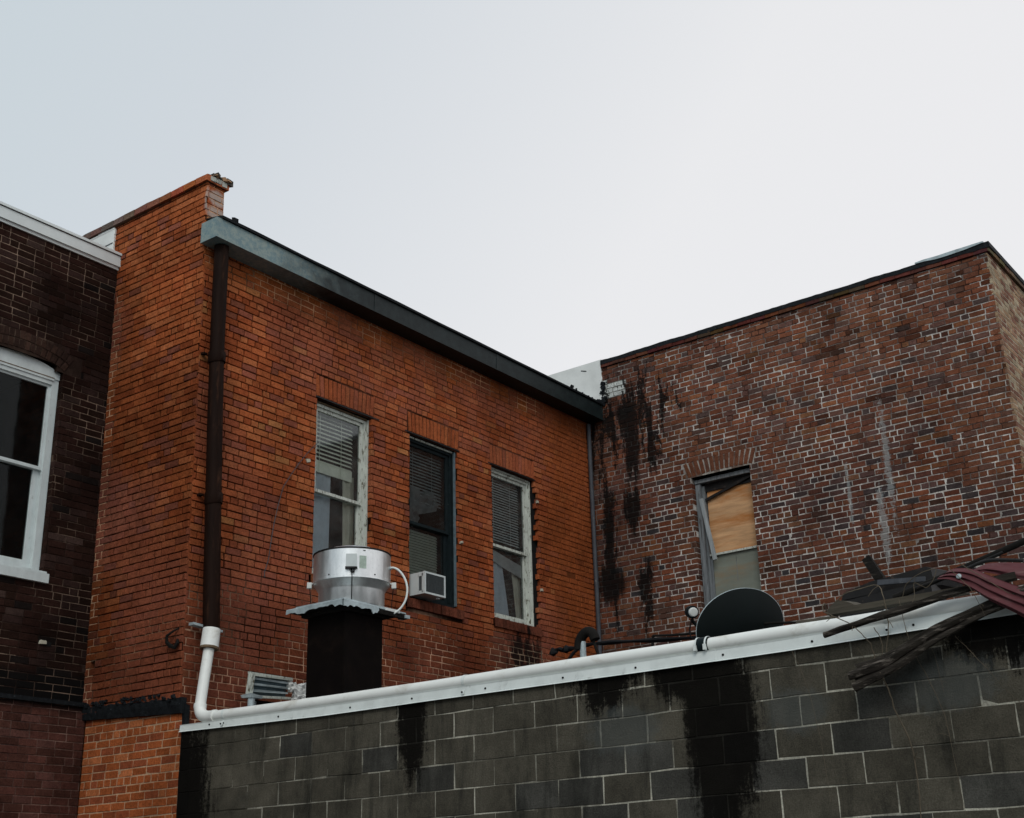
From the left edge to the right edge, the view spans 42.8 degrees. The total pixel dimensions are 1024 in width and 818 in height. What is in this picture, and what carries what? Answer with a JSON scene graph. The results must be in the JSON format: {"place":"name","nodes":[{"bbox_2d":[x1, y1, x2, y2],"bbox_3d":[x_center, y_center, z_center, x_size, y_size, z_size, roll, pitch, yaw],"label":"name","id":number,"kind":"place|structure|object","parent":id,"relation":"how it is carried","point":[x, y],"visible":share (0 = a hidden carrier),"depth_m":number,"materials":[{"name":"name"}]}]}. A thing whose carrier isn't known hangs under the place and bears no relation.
{"place":"outdoors","nodes":[
{"label":"outdoors","id":0,"kind":"place"},
{"bbox_2d":[0,201,121,817],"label":"dark brown building","id":1,"kind":"structure","parent":0,"point":[58,284],"depth_m":13.68,"materials":[{"name":"brick"}]},
{"bbox_2d":[0,347,59,583],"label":"arched window","id":2,"kind":"structure","parent":1,"relation":"in","point":[28,385],"depth_m":13.83,"materials":[{"name":"white wood"}]},
{"bbox_2d":[0,0,1023,375],"label":"sky","id":3,"kind":"structure","parent":0,"point":[557,186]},
{"bbox_2d":[226,241,1023,707],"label":"red brick building","id":4,"kind":"structure","parent":0,"point":[800,459],"depth_m":17.24,"materials":[{"name":"brick"}]},
{"bbox_2d":[694,468,760,605],"bbox_3d":[3.077,1.860,17.885,0.905,1.970,0.574,-16,-25,34],"label":"boarded window","id":5,"kind":"structure","parent":4,"relation":"in","point":[725,510],"depth_m":17.83,"materials":[{"name":"orange wood"}]},
{"label":"ground","id":6,"kind":"structure","parent":0,"visible":0},
{"bbox_2d":[0,172,603,817],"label":"orange brick building","id":7,"kind":"structure","parent":6,"relation":"on","point":[250,368],"depth_m":14.51,"materials":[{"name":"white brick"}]},
{"bbox_2d":[264,443,317,576],"bbox_3d":[-2.379,1.061,14.137,0.012,1.673,0.721,-17,-26,34],"label":"wall cable","id":8,"kind":"object","parent":7,"relation":"attached to","point":[278,504],"depth_m":13.97,"materials":[{"name":"grey paint"}]},
{"bbox_2d":[276,400,368,573],"bbox_3d":[-2.297,1.051,15.138,0.850,2.070,0.910,-16,-25,34],"label":"window","id":9,"kind":"structure","parent":7,"relation":"in","point":[341,463],"depth_m":15.26,"materials":[{"name":"white glass"}]},
{"bbox_2d":[409,571,445,600],"bbox_3d":[-1.038,2.127,15.557,0.325,0.285,0.380,-16,-25,34],"label":"air conditioner","id":10,"kind":"object","parent":7,"relation":"attached to","point":[426,585],"visible":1,"depth_m":15.44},
{"bbox_2d":[409,436,456,607],"bbox_3d":[-1.327,1.477,16.324,0.875,2.070,0.912,-16,-25,34],"label":"window","id":11,"kind":"structure","parent":7,"relation":"in","point":[432,476],"depth_m":16.40,"materials":[{"name":"black glass"}]},
{"bbox_2d":[491,467,533,625],"bbox_3d":[-0.347,1.917,17.563,0.850,2.060,0.920,-16,-25,34],"label":"window","id":12,"kind":"structure","parent":7,"relation":"in","point":[511,522],"depth_m":17.63,"materials":[{"name":"white paint"}]},
{"bbox_2d":[176,608,1023,817],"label":"concrete block building","id":13,"kind":"structure","parent":6,"relation":"on","point":[730,732],"depth_m":9.14,"materials":[{"name":"concrete"}]},
{"bbox_2d":[241,672,305,705],"bbox_3d":[-2.335,2.944,12.911,0.183,0.600,0.837,-16,-25,34],"label":"old vent hood","id":14,"kind":"object","parent":13,"relation":"on","point":[261,686],"visible":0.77,"depth_m":12.87,"materials":[{"name":"white paint"}]},
{"bbox_2d":[286,545,409,697],"bbox_3d":[-1.547,2.194,12.603,0.852,1.740,0.943,-16,-25,34],"label":"exhaust fan","id":15,"kind":"object","parent":13,"relation":"on","point":[346,614],"visible":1,"depth_m":12.47,"materials":[{"name":"metal"}]},
{"bbox_2d":[574,626,599,656],"bbox_3d":[0.653,2.044,10.675,0.328,0.539,0.084,-16,-25,34],"label":"gooseneck vent","id":16,"kind":"object","parent":13,"relation":"on","point":[585,633],"visible":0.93,"depth_m":10.73,"materials":[{"name":"metal"}]},
{"bbox_2d":[193,595,987,725],"bbox_3d":[0.386,1.606,10.122,8.550,1.028,0.326,-16,-25,34],"label":"drain pipe","id":17,"kind":"object","parent":13,"relation":"on","point":[209,643],"visible":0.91,"depth_m":9.89,"materials":[{"name":"white plastic"}]},
{"bbox_2d":[796,616,833,623],"bbox_3d":[2.093,1.470,8.856,0.261,0.070,0.210,-16,-25,34],"label":"timber offcut","id":18,"kind":"object","parent":17,"relation":"on","point":[814,619],"visible":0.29,"depth_m":8.79,"materials":[{"name":"grey wood"}]},
{"bbox_2d":[827,586,969,615],"bbox_3d":[2.509,1.260,8.528,0.934,0.049,0.098,-16,-25,34],"label":"timber board","id":19,"kind":"object","parent":18,"relation":"on","point":[875,605],"visible":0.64,"depth_m":8.55,"materials":[{"name":"brown wood"}]},
{"bbox_2d":[828,600,860,609],"bbox_3d":[2.271,1.340,8.866,0.240,0.095,0.140,-16,-25,34],"label":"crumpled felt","id":20,"kind":"object","parent":19,"relation":"on","point":[838,604],"visible":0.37,"depth_m":8.83,"materials":[{"name":"grey fabric"}]},
{"bbox_2d":[902,568,935,601],"bbox_3d":[2.563,1.171,8.357,0.128,0.253,0.331,10,-24,-28],"label":"dry vine","id":21,"kind":"object","parent":19,"relation":"hanging from","point":[917,583],"visible":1,"depth_m":8.33,"materials":[{"name":"brown plant"}]},
{"bbox_2d":[823,572,1016,637],"bbox_3d":[2.551,1.239,8.248,1.256,0.254,0.095,-14,-24,29],"label":"broken timber","id":22,"kind":"object","parent":17,"relation":"on","point":[927,601],"visible":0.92,"depth_m":8.23,"materials":[{"name":"brown wood"}]},
{"bbox_2d":[822,603,874,657],"bbox_3d":[2.136,1.460,8.525,0.184,0.454,0.423,8,-23,-24],"label":"dry vine","id":23,"kind":"object","parent":22,"relation":"hanging from","point":[826,612],"visible":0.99,"depth_m":8.48,"materials":[{"name":"brown plant"}]},
{"bbox_2d":[835,585,892,651],"bbox_3d":[2.303,1.402,8.444,0.087,0.534,0.433,12,-25,-32],"label":"dry vine","id":24,"kind":"object","parent":22,"relation":"hanging from","point":[868,595],"visible":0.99,"depth_m":8.46,"materials":[{"name":"brown plant"}]},
{"bbox_2d":[975,562,1023,579],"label":"corrugated sheet","id":25,"kind":"object","parent":17,"relation":"on","point":[1004,568],"visible":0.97,"depth_m":8.08,"materials":[{"name":"red metal"}]},
{"bbox_2d":[938,568,1023,616],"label":"corrugated sheet","id":26,"kind":"object","parent":25,"relation":"on","point":[985,588],"visible":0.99,"depth_m":7.94,"materials":[{"name":"metal"}]},
{"bbox_2d":[946,565,985,615],"bbox_3d":[2.768,1.103,7.980,0.191,0.342,0.058,-10,-23,22],"label":"dry vine","id":27,"kind":"object","parent":26,"relation":"on","point":[967,585],"visible":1,"depth_m":7.97,"materials":[{"name":"brown plant"}]},
{"bbox_2d":[948,556,1009,593],"bbox_3d":[2.836,1.008,7.946,0.342,0.292,0.023,-16,-25,34],"label":"dry vine","id":28,"kind":"object","parent":26,"relation":"on","point":[976,573],"visible":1,"depth_m":7.97,"materials":[{"name":"brown plant"}]},
{"bbox_2d":[549,636,695,658],"bbox_3d":[1.202,1.971,10.400,2.343,0.480,0.247,-16,-25,34],"label":"roof cable","id":29,"kind":"object","parent":13,"relation":"on","point":[564,649],"visible":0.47,"depth_m":10.78,"materials":[{"name":"black rubber"}]},
{"bbox_2d":[651,621,795,645],"bbox_3d":[1.685,1.879,10.170,1.462,0.431,0.024,-16,-25,34],"label":"roof rod","id":30,"kind":"object","parent":13,"relation":"on","point":[694,633],"visible":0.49,"depth_m":10.42,"materials":[{"name":"black metal"}]},
{"bbox_2d":[684,588,783,638],"bbox_3d":[1.723,1.724,10.035,0.763,0.660,0.487,-4,-21,6],"label":"satellite dish","id":31,"kind":"object","parent":13,"relation":"on","point":[736,610],"visible":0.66,"depth_m":9.96,"materials":[{"name":"grey paint"}]},
{"bbox_2d":[792,652,830,801],"bbox_3d":[1.942,2.055,8.508,0.162,0.981,0.023,-16,-25,34],"label":"dry vine","id":32,"kind":"object","parent":13,"relation":"hanging from","point":[818,729],"visible":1,"depth_m":8.47,"materials":[{"name":"brown plant"}]},
{"bbox_2d":[840,582,945,616],"bbox_3d":[2.751,1.533,9.351,0.738,0.465,0.330,-16,-25,34],"label":"support stack","id":33,"kind":"object","parent":13,"relation":"on","point":[888,594],"visible":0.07,"depth_m":9.30,"materials":[{"name":"wood"}]},
{"bbox_2d":[877,576,925,585],"bbox_3d":[2.788,1.230,9.355,0.356,0.065,0.020,-16,-25,34],"label":"angle iron","id":34,"kind":"object","parent":33,"relation":"on","point":[897,581],"visible":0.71,"depth_m":9.35,"materials":[{"name":"grey paint"}]},
{"bbox_2d":[841,567,962,600],"bbox_3d":[2.853,1.287,9.576,0.820,0.170,0.300,-16,-25,34],"label":"bent steel sheet","id":35,"kind":"object","parent":33,"relation":"on","point":[941,585],"visible":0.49,"depth_m":9.44,"materials":[{"name":"black metal"}]},
{"bbox_2d":[862,555,885,579],"bbox_3d":[2.684,1.216,9.605,0.190,0.301,0.068,-16,-25,34],"label":"broken post","id":36,"kind":"object","parent":35,"relation":"on","point":[873,568],"visible":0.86,"depth_m":9.61,"materials":[{"name":"brown wood"}]},
{"bbox_2d":[899,601,966,816],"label":"dry vine","id":37,"kind":"object","parent":13,"relation":"attached to","point":[941,707],"visible":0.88,"depth_m":8.03,"materials":[{"name":"brown plant"}]},
{"bbox_2d":[848,585,1023,691],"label":"broken timber","id":38,"kind":"object","parent":13,"relation":"hanging from","point":[864,674],"visible":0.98,"depth_m":8.11,"materials":[{"name":"brown wood"}]},
{"bbox_2d":[874,628,882,655],"bbox_3d":[2.331,1.523,8.306,0.058,0.270,0.030,-8,-22,17],"label":"dry vine","id":39,"kind":"object","parent":38,"relation":"hanging from","point":[881,642],"visible":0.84,"depth_m":8.31,"materials":[{"name":"brown plant"}]},
{"bbox_2d":[880,672,921,817],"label":"dry vine","id":40,"kind":"object","parent":38,"relation":"hanging from","point":[914,757],"visible":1,"depth_m":8.06,"materials":[{"name":"brown plant"}]},
{"bbox_2d":[892,538,1023,597],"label":"metal pole","id":41,"kind":"object","parent":13,"relation":"on","point":[1004,549],"visible":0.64,"depth_m":8.48,"materials":[{"name":"black metal"}]},
{"bbox_2d":[913,551,1023,589],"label":"bundled pipe","id":42,"kind":"object","parent":41,"relation":"on","point":[986,560],"visible":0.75,"depth_m":8.36,"materials":[{"name":"metal"}]},
{"bbox_2d":[955,636,1021,703],"bbox_3d":[2.915,1.602,7.881,0.421,0.532,0.022,-16,-25,34],"label":"dry vine","id":43,"kind":"object","parent":13,"relation":"attached to","point":[984,665],"visible":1,"depth_m":7.95,"materials":[{"name":"brown plant"}]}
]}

